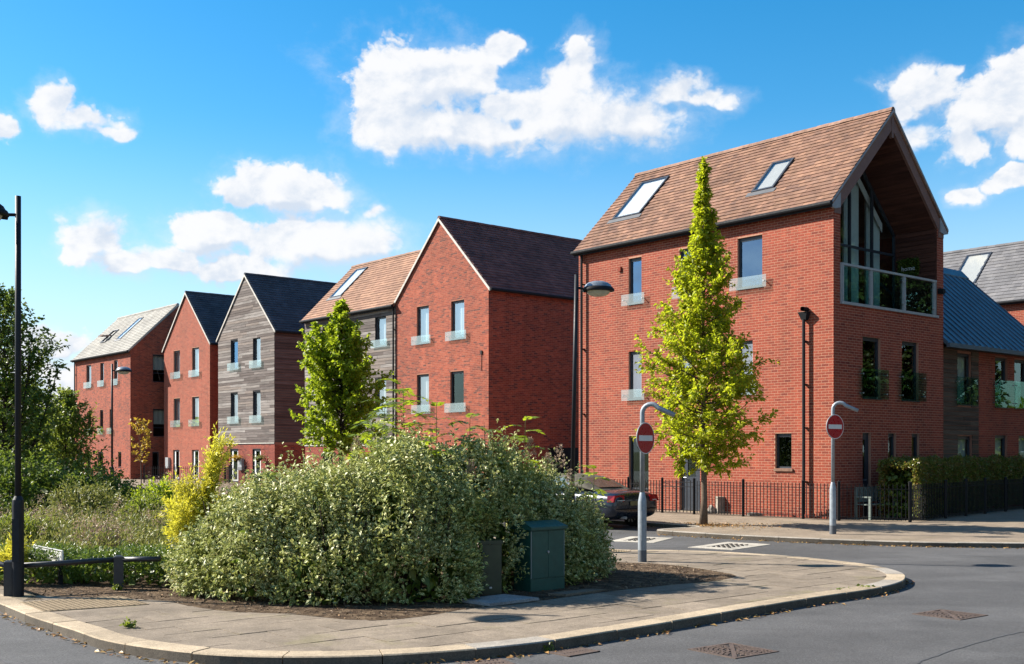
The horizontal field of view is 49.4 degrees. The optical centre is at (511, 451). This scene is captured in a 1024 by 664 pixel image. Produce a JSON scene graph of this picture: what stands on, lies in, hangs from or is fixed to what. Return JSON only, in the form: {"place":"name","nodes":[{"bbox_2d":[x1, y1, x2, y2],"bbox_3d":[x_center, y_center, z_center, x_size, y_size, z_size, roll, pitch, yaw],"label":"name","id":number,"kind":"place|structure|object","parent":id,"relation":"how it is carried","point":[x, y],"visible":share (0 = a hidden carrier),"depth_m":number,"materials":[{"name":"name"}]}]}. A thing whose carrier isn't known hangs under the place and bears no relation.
{"place":"outdoors","nodes":[
{"label":"outdoors","id":0,"kind":"place"},
{"bbox_2d":[0,493,885,651],"bbox_3d":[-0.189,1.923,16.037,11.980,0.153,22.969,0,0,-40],"label":"pavement","id":1,"kind":"structure","parent":0,"point":[759,578],"depth_m":12.55,"materials":[{"name":"concrete"}]},
{"bbox_2d":[0,195,23,596],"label":"street lamp","id":2,"kind":"object","parent":1,"relation":"on","point":[17,545],"visible":0.92,"depth_m":14.20,"materials":[{"name":"metal"}]},
{"bbox_2d":[12,519,18,561],"bbox_3d":[-6.310,1.135,14.158,0.090,0.550,0.012,0,0,0],"label":"door","id":3,"kind":"structure","parent":2,"relation":"in","point":[15,522],"depth_m":14.15,"materials":[{"name":"black paint"}]},
{"bbox_2d":[20,595,148,611],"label":"blister paving","id":4,"kind":"structure","parent":1,"relation":"on","point":[81,603],"depth_m":13.49,"materials":[{"name":"concrete"}]},
{"bbox_2d":[0,498,735,619],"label":"planting bed","id":5,"kind":"object","parent":1,"relation":"on","point":[410,609],"visible":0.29,"depth_m":14.40,"materials":[{"name":"brown soil"}]},
{"bbox_2d":[0,498,26,519],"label":"scrub bush","id":6,"kind":"object","parent":5,"relation":"on","point":[7,506],"visible":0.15,"depth_m":22.02,"materials":[{"name":"green plant"}]},
{"bbox_2d":[0,532,35,578],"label":"golden shrub","id":7,"kind":"object","parent":5,"relation":"on","point":[6,555],"visible":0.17,"depth_m":15.39,"materials":[{"name":"yellow plant"}]},
{"bbox_2d":[0,539,48,582],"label":"hedge","id":8,"kind":"object","parent":5,"relation":"on","point":[2,574],"visible":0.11,"depth_m":16.01,"materials":[{"name":"green plant"}]},
{"bbox_2d":[0,511,69,545],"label":"scrub bush","id":9,"kind":"object","parent":5,"relation":"on","point":[33,530],"visible":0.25,"depth_m":19.24,"materials":[{"name":"green plant"}]},
{"bbox_2d":[0,282,75,499],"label":"bushy tree","id":10,"kind":"object","parent":5,"relation":"on","point":[31,427],"visible":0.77,"depth_m":26.84,"materials":[{"name":"green plant"}]},
{"bbox_2d":[31,545,62,584],"bbox_3d":[-6.597,1.637,15.849,0.074,0.545,1.350,0,0,-40],"label":"street name sign","id":11,"kind":"object","parent":5,"relation":"on","point":[60,573],"visible":0.33,"depth_m":15.48,"materials":[{"name":"metal"}]},
{"bbox_2d":[0,443,144,517],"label":"leafy bush","id":12,"kind":"object","parent":5,"relation":"on","point":[33,485],"visible":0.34,"depth_m":24.91,"materials":[{"name":"green plant"}]},
{"bbox_2d":[26,384,120,493],"bbox_3d":[-12.070,0.026,30.532,2.419,3.774,2.173,0,0,24],"label":"bushy tree","id":13,"kind":"object","parent":5,"relation":"on","point":[68,434],"visible":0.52,"depth_m":30.32,"materials":[{"name":"green plant"}]},
{"bbox_2d":[0,555,160,595],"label":"knee rail","id":14,"kind":"object","parent":5,"relation":"on","point":[117,560],"visible":0.91,"depth_m":14.72,"materials":[{"name":"metal"}]},
{"bbox_2d":[37,476,131,532],"bbox_3d":[-8.929,1.300,23.298,2.374,1.586,2.009,0,0,0],"label":"scrub bush","id":15,"kind":"object","parent":5,"relation":"on","point":[85,494],"visible":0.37,"depth_m":23.22,"materials":[{"name":"green plant"}]},
{"bbox_2d":[44,456,143,519],"bbox_3d":[-9.509,1.070,25.461,2.702,1.956,2.214,0,0,0],"label":"scrub bush","id":16,"kind":"object","parent":5,"relation":"on","point":[109,479],"visible":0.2,"depth_m":25.35,"materials":[{"name":"green plant"}]},
{"bbox_2d":[67,511,137,555],"bbox_3d":[-6.951,1.480,18.737,1.284,0.978,1.164,0,0,0],"label":"scrub bush","id":17,"kind":"object","parent":5,"relation":"on","point":[100,527],"visible":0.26,"depth_m":18.65,"materials":[{"name":"green plant"}]},
{"bbox_2d":[24,540,189,584],"bbox_3d":[-5.551,1.626,15.736,3.000,0.723,1.123,0,0,11],"label":"hedge","id":18,"kind":"object","parent":5,"relation":"on","point":[153,571],"visible":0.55,"depth_m":15.48,"materials":[{"name":"green plant"}]},
{"bbox_2d":[105,486,169,539],"bbox_3d":[-7.341,1.351,22.636,1.932,1.305,1.634,0,0,0],"label":"scrub bush","id":19,"kind":"object","parent":5,"relation":"on","point":[141,503],"visible":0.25,"depth_m":22.44,"materials":[{"name":"green plant"}]},
{"bbox_2d":[0,494,283,547],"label":"dry flower heads","id":20,"kind":"object","parent":5,"relation":"on","point":[59,506],"visible":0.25,"depth_m":20.35,"materials":[{"name":"plant"}]},
{"bbox_2d":[0,491,305,574],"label":"meadow plants","id":21,"kind":"object","parent":5,"relation":"on","point":[68,526],"visible":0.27,"depth_m":18.85,"materials":[{"name":"green plant"}]},
{"bbox_2d":[122,473,184,504],"bbox_3d":[-7.777,1.276,24.869,2.414,1.606,2.001,0,0,0],"label":"scrub bush","id":22,"kind":"object","parent":5,"relation":"on","point":[162,484],"visible":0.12,"depth_m":24.79,"materials":[{"name":"green plant"}]},
{"bbox_2d":[139,504,170,543],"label":"scrub bush","id":23,"kind":"object","parent":5,"relation":"on","point":[158,510],"visible":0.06,"depth_m":20.42,"materials":[{"name":"green plant"}]},
{"bbox_2d":[154,422,243,548],"bbox_3d":[-4.627,0.716,16.409,1.349,2.340,1.137,0,0,0],"label":"golden shrub","id":24,"kind":"object","parent":5,"relation":"on","point":[186,511],"visible":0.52,"depth_m":16.36,"materials":[{"name":"yellow plant"}]},
{"bbox_2d":[347,420,396,578],"bbox_3d":[-1.952,0.732,15.225,0.850,2.316,0.956,0,0,-42],"label":"ash sapling","id":25,"kind":"object","parent":5,"relation":"on","point":[373,425],"visible":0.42,"depth_m":15.17,"materials":[{"name":"green plant"}]},
{"bbox_2d":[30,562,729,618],"bbox_3d":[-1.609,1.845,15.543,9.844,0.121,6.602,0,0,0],"label":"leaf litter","id":26,"kind":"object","parent":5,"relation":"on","point":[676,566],"visible":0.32,"depth_m":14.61,"materials":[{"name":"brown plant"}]},
{"bbox_2d":[347,399,415,538],"bbox_3d":[-1.835,0.576,15.958,1.080,2.628,1.029,0,0,-43],"label":"ash sapling","id":27,"kind":"object","parent":5,"relation":"on","point":[373,412],"visible":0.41,"depth_m":15.90,"materials":[{"name":"green plant"}]},
{"bbox_2d":[159,413,621,606],"bbox_3d":[-1.200,0.743,15.090,6.779,2.476,3.659,0,0,-23],"label":"variegated shrub","id":28,"kind":"object","parent":5,"relation":"on","point":[342,505],"visible":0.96,"depth_m":14.08,"materials":[{"name":"green plant"}]},
{"bbox_2d":[373,378,442,566],"bbox_3d":[-1.532,0.436,15.618,0.892,2.908,1.063,0,0,-42],"label":"ash sapling","id":29,"kind":"object","parent":5,"relation":"on","point":[407,402],"visible":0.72,"depth_m":15.60,"materials":[{"name":"green plant"}]},
{"bbox_2d":[414,436,460,560],"bbox_3d":[-1.057,0.844,14.949,0.903,2.092,0.866,0,0,0],"label":"ash sapling","id":30,"kind":"object","parent":5,"relation":"on","point":[437,451],"visible":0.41,"depth_m":14.96,"materials":[{"name":"green plant"}]},
{"bbox_2d":[412,402,464,559],"bbox_3d":[-1.123,0.596,15.819,0.812,2.588,0.812,0,0,43],"label":"ash sapling","id":31,"kind":"object","parent":5,"relation":"on","point":[434,404],"visible":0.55,"depth_m":15.82,"materials":[{"name":"green plant"}]},
{"bbox_2d":[448,413,497,479],"bbox_3d":[-0.573,0.677,15.702,0.745,2.426,0.755,0,0,-40],"label":"ash sapling","id":32,"kind":"object","parent":5,"relation":"on","point":[464,422],"visible":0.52,"depth_m":15.61,"materials":[{"name":"green plant"}]},
{"bbox_2d":[467,425,506,482],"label":"ash sapling","id":33,"kind":"object","parent":5,"relation":"on","point":[498,431],"visible":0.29,"depth_m":15.86,"materials":[{"name":"green plant"}]},
{"bbox_2d":[478,539,502,593],"bbox_3d":[-0.287,1.508,14.565,0.294,0.705,0.325,0,0,-8],"label":"pillar cabinet","id":34,"kind":"object","parent":5,"relation":"on","point":[492,570],"visible":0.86,"depth_m":14.42,"materials":[{"name":"metal"}]},
{"bbox_2d":[460,594,538,605],"bbox_3d":[-0.160,1.865,13.780,0.840,0.090,0.565,0,0,-43],"label":"access cover","id":35,"kind":"object","parent":5,"relation":"on","point":[499,599],"visible":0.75,"depth_m":13.68,"materials":[{"name":"concrete"}]},
{"bbox_2d":[500,416,545,477],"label":"ash sapling","id":36,"kind":"object","parent":5,"relation":"on","point":[525,439],"visible":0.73,"depth_m":16.07,"materials":[{"name":"green plant"}]},
{"bbox_2d":[511,520,567,591],"bbox_3d":[0.373,1.410,14.990,0.660,0.960,0.410,0,0,-40],"label":"utility cabinet","id":37,"kind":"object","parent":5,"relation":"on","point":[543,555],"visible":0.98,"depth_m":14.83,"materials":[{"name":"metal"}]},
{"bbox_2d":[548,589,606,595],"bbox_3d":[0.864,1.869,14.561,0.882,0.082,0.229,0,0,-42],"label":"access cover","id":38,"kind":"object","parent":5,"relation":"on","point":[577,592],"visible":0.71,"depth_m":14.52,"materials":[{"name":"grey concrete"}]},
{"bbox_2d":[574,465,611,514],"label":"ash sapling","id":39,"kind":"object","parent":5,"relation":"on","point":[594,473],"visible":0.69,"depth_m":16.91,"materials":[{"name":"green plant"}]},
{"bbox_2d":[605,549,630,552],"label":"blister paving","id":40,"kind":"structure","parent":1,"relation":"on","point":[616,551],"depth_m":20.49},
{"bbox_2d":[636,402,674,561],"bbox_3d":[2.390,0.525,18.680,0.663,2.710,0.407,0,0,0],"label":"no entry sign","id":41,"kind":"object","parent":1,"relation":"on","point":[645,437],"visible":0.98,"depth_m":18.67,"materials":[{"name":"metal"}]},
{"bbox_2d":[0,523,1023,663],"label":"road","id":42,"kind":"structure","parent":0,"point":[889,628],"depth_m":12.26,"materials":[{"name":"asphalt"}]},
{"bbox_2d":[110,364,131,475],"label":"street lamp","id":43,"kind":"object","parent":42,"relation":"on","point":[123,370],"visible":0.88,"depth_m":41.47,"materials":[{"name":"metal"}]},
{"bbox_2d":[70,303,178,478],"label":"brick house","id":44,"kind":"structure","parent":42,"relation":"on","point":[135,343],"depth_m":75.25,"materials":[{"name":"red brick"}]},
{"bbox_2d":[153,354,163,381],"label":"window","id":45,"kind":"structure","parent":44,"relation":"in","point":[158,360],"depth_m":75.08,"materials":[{"name":"clear glass"}]},
{"bbox_2d":[153,409,163,436],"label":"window","id":46,"kind":"structure","parent":44,"relation":"in","point":[158,414],"depth_m":75.08,"materials":[{"name":"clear glass"}]},
{"bbox_2d":[128,417,151,485],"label":"young tree","id":47,"kind":"object","parent":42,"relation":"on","point":[144,429],"visible":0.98,"depth_m":44.98,"materials":[{"name":"green plant"}]},
{"bbox_2d":[0,495,905,663],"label":"kerb","id":48,"kind":"structure","parent":42,"relation":"on","point":[98,637],"depth_m":11.11,"materials":[{"name":"concrete"}]},
{"bbox_2d":[394,216,581,489],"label":"brick house","id":49,"kind":"structure","parent":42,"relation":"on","point":[484,320],"depth_m":47.94,"materials":[{"name":"red brick"}]},
{"bbox_2d":[412,306,428,343],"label":"window","id":50,"kind":"structure","parent":49,"relation":"in","point":[425,309],"depth_m":49.64,"materials":[{"name":"clear glass"}]},
{"bbox_2d":[412,374,428,412],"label":"window","id":51,"kind":"structure","parent":49,"relation":"in","point":[425,377],"depth_m":49.64,"materials":[{"name":"clear glass"}]},
{"bbox_2d":[445,371,465,411],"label":"window","id":52,"kind":"structure","parent":49,"relation":"in","point":[457,372],"depth_m":47.81,"materials":[{"name":"grey metal"}]},
{"bbox_2d":[446,300,466,339],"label":"window","id":53,"kind":"structure","parent":49,"relation":"in","point":[457,306],"depth_m":47.72,"materials":[{"name":"clear glass"}]},
{"bbox_2d":[461,658,514,663],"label":"drain grate","id":54,"kind":"object","parent":42,"relation":"on","point":[497,661],"visible":1,"depth_m":10.24,"materials":[{"name":"metal"}]},
{"bbox_2d":[0,520,1022,663],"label":"fallen leaves","id":55,"kind":"object","parent":42,"relation":"on","point":[511,656],"visible":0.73,"depth_m":13.11,"materials":[{"name":"brown plant"}]},
{"bbox_2d":[549,647,599,656],"bbox_3d":[0.600,1.954,10.800,0.420,0.032,0.300,0,0,-41],"label":"drain grate","id":56,"kind":"object","parent":42,"relation":"on","point":[573,651],"visible":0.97,"depth_m":10.79,"materials":[{"name":"metal"}]},
{"bbox_2d":[133,489,1023,547],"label":"kerb","id":57,"kind":"structure","parent":42,"relation":"on","point":[849,541],"depth_m":23.61,"materials":[{"name":"concrete"}]},
{"bbox_2d":[550,473,658,525],"bbox_3d":[1.673,1.275,29.604,2.040,1.389,4.583,0,0,-40],"label":"parked car","id":58,"kind":"object","parent":42,"relation":"on","point":[623,505],"visible":0.44,"depth_m":27.99,"materials":[{"name":"blue paint"}]},
{"bbox_2d":[612,536,671,542],"bbox_3d":[2.860,1.950,24.550,1.000,0.040,1.500,0,0,25],"label":"road marking","id":59,"kind":"object","parent":42,"relation":"on","point":[649,539],"visible":0.59,"depth_m":24.52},
{"bbox_2d":[688,542,770,549],"bbox_3d":[4.490,1.950,22.930,1.000,0.040,1.720,0,0,39],"label":"speed cushion","id":60,"kind":"object","parent":42,"relation":"on","point":[730,545],"visible":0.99,"depth_m":22.82,"materials":[{"name":"paint"}]},
{"bbox_2d":[688,642,778,658],"bbox_3d":[2.160,1.955,10.890,0.620,0.030,0.620,0,0,-37],"label":"manhole cover","id":61,"kind":"object","parent":42,"relation":"on","point":[733,650],"visible":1,"depth_m":10.85,"materials":[{"name":"metal"}]},
{"bbox_2d":[912,609,987,619],"bbox_3d":[5.220,1.955,13.280,0.620,0.030,0.620,0,0,-38],"label":"manhole cover","id":62,"kind":"object","parent":42,"relation":"on","point":[949,614],"visible":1,"depth_m":13.24,"materials":[{"name":"metal"}]},
{"bbox_2d":[0,474,1023,541],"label":"pavement","id":63,"kind":"structure","parent":0,"point":[1000,526],"depth_m":27.46,"materials":[{"name":"concrete"}]},
{"bbox_2d":[143,465,195,482],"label":"iron railing","id":64,"kind":"object","parent":63,"relation":"on","point":[173,468],"visible":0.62,"depth_m":64.80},
{"bbox_2d":[161,291,234,480],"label":"brick house","id":65,"kind":"structure","parent":63,"relation":"on","point":[191,366],"depth_m":70.55,"materials":[{"name":"red brick"}]},
{"bbox_2d":[173,350,179,378],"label":"window","id":66,"kind":"structure","parent":65,"relation":"in","point":[178,352],"depth_m":72.24,"materials":[{"name":"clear glass"}]},
{"bbox_2d":[173,398,180,426],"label":"window","id":67,"kind":"structure","parent":65,"relation":"in","point":[178,399],"depth_m":72.24,"materials":[{"name":"clear glass"}]},
{"bbox_2d":[191,347,198,376],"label":"window","id":68,"kind":"structure","parent":65,"relation":"in","point":[195,350],"depth_m":70.15,"materials":[{"name":"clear glass"}]},
{"bbox_2d":[191,397,198,425],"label":"window","id":69,"kind":"structure","parent":65,"relation":"in","point":[195,399],"depth_m":70.15,"materials":[{"name":"clear glass"}]},
{"bbox_2d":[224,465,246,483],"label":"iron railing","id":70,"kind":"object","parent":63,"relation":"on","point":[226,475],"visible":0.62,"depth_m":62.05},
{"bbox_2d":[215,272,336,483],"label":"timber house","id":71,"kind":"structure","parent":63,"relation":"on","point":[261,373],"depth_m":64.23,"materials":[{"name":"grey wood"}]},
{"bbox_2d":[227,393,237,422],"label":"window","id":72,"kind":"structure","parent":71,"relation":"in","point":[234,395],"depth_m":66.37,"materials":[{"name":"clear glass"}]},
{"bbox_2d":[249,391,260,421],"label":"window","id":73,"kind":"structure","parent":71,"relation":"in","point":[258,393],"depth_m":64.24,"materials":[{"name":"clear glass"}]},
{"bbox_2d":[249,337,261,367],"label":"window","id":74,"kind":"structure","parent":71,"relation":"in","point":[258,339],"depth_m":64.24,"materials":[{"name":"clear glass"}]},
{"bbox_2d":[288,297,393,465],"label":"street tree","id":75,"kind":"object","parent":63,"relation":"on","point":[335,347],"visible":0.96,"depth_m":41.48,"materials":[{"name":"green plant"}]},
{"bbox_2d":[299,250,420,470],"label":"timber house","id":76,"kind":"structure","parent":63,"relation":"on","point":[368,292],"depth_m":53.56,"materials":[{"name":"brown tile"}]},
{"bbox_2d":[373,316,387,346],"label":"window","id":77,"kind":"structure","parent":76,"relation":"in","point":[381,321],"depth_m":52.24,"materials":[{"name":"clear glass"}]},
{"bbox_2d":[377,379,387,414],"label":"window","id":78,"kind":"structure","parent":76,"relation":"in","point":[381,393],"depth_m":52.20,"materials":[{"name":"clear glass"}]},
{"bbox_2d":[568,274,613,501],"bbox_3d":[1.483,-0.675,20.586,0.872,5.171,0.512,0,0,-30],"label":"street lamp","id":79,"kind":"object","parent":63,"relation":"on","point":[597,288],"visible":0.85,"depth_m":20.52,"materials":[{"name":"metal"}]},
{"bbox_2d":[614,476,663,512],"bbox_3d":[3.432,1.343,34.560,3.070,1.135,0.179,0,0,41],"label":"iron railing","id":80,"kind":"object","parent":63,"relation":"on","point":[628,483],"visible":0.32,"depth_m":33.71,"materials":[{"name":"metal"}]},
{"bbox_2d":[631,156,779,523],"bbox_3d":[4.912,-2.759,28.077,3.773,9.345,3.950,0,0,0],"label":"street tree","id":81,"kind":"object","parent":63,"relation":"on","point":[705,254],"visible":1,"depth_m":27.78,"materials":[{"name":"green plant"}]},
{"bbox_2d":[570,107,948,518],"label":"brick house","id":82,"kind":"structure","parent":63,"relation":"on","point":[818,318],"depth_m":33.26,"materials":[{"name":"red brick"}]},
{"bbox_2d":[622,257,644,304],"bbox_3d":[3.986,-5.495,36.031,0.277,1.530,1.010,0,0,-40],"label":"window","id":83,"kind":"structure","parent":82,"relation":"in","point":[640,258],"depth_m":36.25,"materials":[{"name":"grey metal"}]},
{"bbox_2d":[622,351,644,399],"bbox_3d":[4.026,-2.440,36.065,0.382,1.600,1.010,0,0,-40],"label":"window","id":84,"kind":"structure","parent":82,"relation":"in","point":[635,378],"depth_m":36.26,"materials":[{"name":"clear glass"}]},
{"bbox_2d":[631,436,648,489],"bbox_3d":[4.168,0.665,35.976,0.070,2.330,0.870,0,0,-40],"label":"window","id":85,"kind":"structure","parent":82,"relation":"in","point":[631,436],"depth_m":36.25,"materials":[{"name":"grey metal"}]},
{"bbox_2d":[677,443,699,511],"bbox_3d":[5.483,0.690,34.272,0.270,2.400,0.910,0,0,-40],"label":"door","id":86,"kind":"structure","parent":82,"relation":"in","point":[687,477],"depth_m":34.39,"materials":[{"name":"grey paint"}]},
{"bbox_2d":[739,340,754,393],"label":"window","id":87,"kind":"structure","parent":82,"relation":"in","point":[750,343],"depth_m":32.81,"materials":[{"name":"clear glass"}]},
{"bbox_2d":[732,235,765,289],"bbox_3d":[6.948,-5.500,32.525,0.277,1.540,1.330,0,0,-40],"label":"window","id":88,"kind":"structure","parent":82,"relation":"in","point":[760,236],"depth_m":32.86,"materials":[{"name":"glass"}]},
{"bbox_2d":[773,433,792,470],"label":"window","id":89,"kind":"structure","parent":82,"relation":"in","point":[779,435],"depth_m":31.74,"materials":[{"name":"black glass"}]},
{"bbox_2d":[863,433,875,516],"bbox_3d":[9.994,0.685,31.420,0.520,2.410,0.270,0,0,-40],"label":"door","id":90,"kind":"structure","parent":82,"relation":"in","point":[865,435],"depth_m":31.54,"materials":[{"name":"paint"}]},
{"bbox_2d":[859,337,887,399],"bbox_3d":[10.187,-2.347,31.573,1.390,1.765,0.277,0,0,-40],"label":"window","id":91,"kind":"structure","parent":82,"relation":"in","point":[875,340],"depth_m":31.89,"materials":[{"name":"grey metal"}]},
{"bbox_2d":[888,433,893,456],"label":"window","id":92,"kind":"structure","parent":82,"relation":"in","point":[891,435],"depth_m":32.44,"materials":[{"name":"black glass"}]},
{"bbox_2d":[896,256,919,276],"bbox_3d":[12.279,-5.689,34.526,0.139,0.628,0.833,0,0,-40],"label":"home wreath","id":93,"kind":"object","parent":82,"relation":"attached to","point":[908,266],"visible":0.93,"depth_m":34.49,"materials":[{"name":"green plant"}]},
{"bbox_2d":[899,341,925,401],"bbox_3d":[11.757,-2.347,32.896,1.400,1.765,0.277,0,0,-40],"label":"window","id":94,"kind":"structure","parent":82,"relation":"in","point":[903,343],"depth_m":33.23,"materials":[{"name":"grey metal"}]},
{"bbox_2d":[826,401,858,533],"bbox_3d":[7.359,0.375,24.907,0.751,3.009,0.293,0,0,0],"label":"no entry sign","id":95,"kind":"object","parent":63,"relation":"on","point":[834,426],"visible":0.98,"depth_m":24.91,"materials":[{"name":"metal"}]},
{"bbox_2d":[693,476,1023,521],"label":"iron railing","id":96,"kind":"object","parent":63,"relation":"on","point":[984,484],"visible":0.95,"depth_m":31.30,"materials":[{"name":"metal"}]},
{"bbox_2d":[663,480,692,512],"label":"garden gate","id":97,"kind":"structure","parent":96,"relation":"attached to","point":[675,488],"depth_m":33.19,"materials":[{"name":"metal"}]},
{"bbox_2d":[854,486,895,519],"bbox_3d":[9.983,1.430,30.591,1.270,0.900,0.510,0,0,-40],"label":"garden bench","id":98,"kind":"object","parent":63,"relation":"on","point":[871,494],"visible":0.62,"depth_m":30.54,"materials":[{"name":"grey paint"}]},
{"bbox_2d":[840,252,1023,507],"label":"wing","id":99,"kind":"structure","parent":63,"relation":"on","point":[983,373],"depth_m":36.63,"materials":[{"name":"brick"}]},
{"bbox_2d":[957,436,969,456],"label":"window","id":100,"kind":"structure","parent":99,"relation":"in","point":[961,439],"depth_m":35.77,"materials":[{"name":"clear glass"}]},
{"bbox_2d":[956,353,977,405],"bbox_3d":[14.352,-2.282,35.482,1.340,1.655,0.382,0,0,-40],"label":"window","id":101,"kind":"structure","parent":99,"relation":"in","point":[960,362],"depth_m":35.74,"materials":[{"name":"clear glass"}]},
{"bbox_2d":[995,435,1004,456],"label":"window","id":102,"kind":"structure","parent":99,"relation":"in","point":[997,437],"depth_m":37.31,"materials":[{"name":"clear glass"}]},
{"bbox_2d":[993,357,1013,407],"bbox_3d":[16.277,-2.272,37.036,1.310,1.675,0.277,0,0,-40],"label":"window","id":103,"kind":"structure","parent":99,"relation":"in","point":[996,359],"depth_m":37.31,"materials":[{"name":"clear glass"}]},
{"bbox_2d":[1014,360,1023,408],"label":"window","id":104,"kind":"structure","parent":99,"relation":"in","point":[1015,361],"depth_m":38.24,"materials":[{"name":"clear glass"}]},
{"bbox_2d":[876,453,1023,518],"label":"red tipped hedge","id":105,"kind":"object","parent":63,"relation":"on","point":[895,471],"visible":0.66,"depth_m":31.37,"materials":[{"name":"green plant"}]},
{"bbox_2d":[943,240,1023,324],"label":"brick house","id":106,"kind":"structure","parent":63,"relation":"on","point":[995,273],"depth_m":51.64,"materials":[{"name":"grey tile"}]},
{"bbox_2d":[0,0,1023,417],"label":"sky","id":107,"kind":"structure","parent":0,"point":[154,152],"materials":[{"name":"blue"}]},
{"label":"ground","id":108,"kind":"structure","parent":0,"visible":0},
{"bbox_2d":[0,374,50,462],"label":"distant tree","id":109,"kind":"object","parent":108,"relation":"on","point":[28,412],"visible":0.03,"depth_m":115.21,"materials":[{"name":"green plant"}]},
{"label":"reed grass","id":110,"kind":"object","parent":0,"visible":0},
{"bbox_2d":[42,472,264,496],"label":"reed plumes","id":111,"kind":"object","parent":110,"relation":"attached to","point":[227,483],"visible":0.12,"depth_m":28.86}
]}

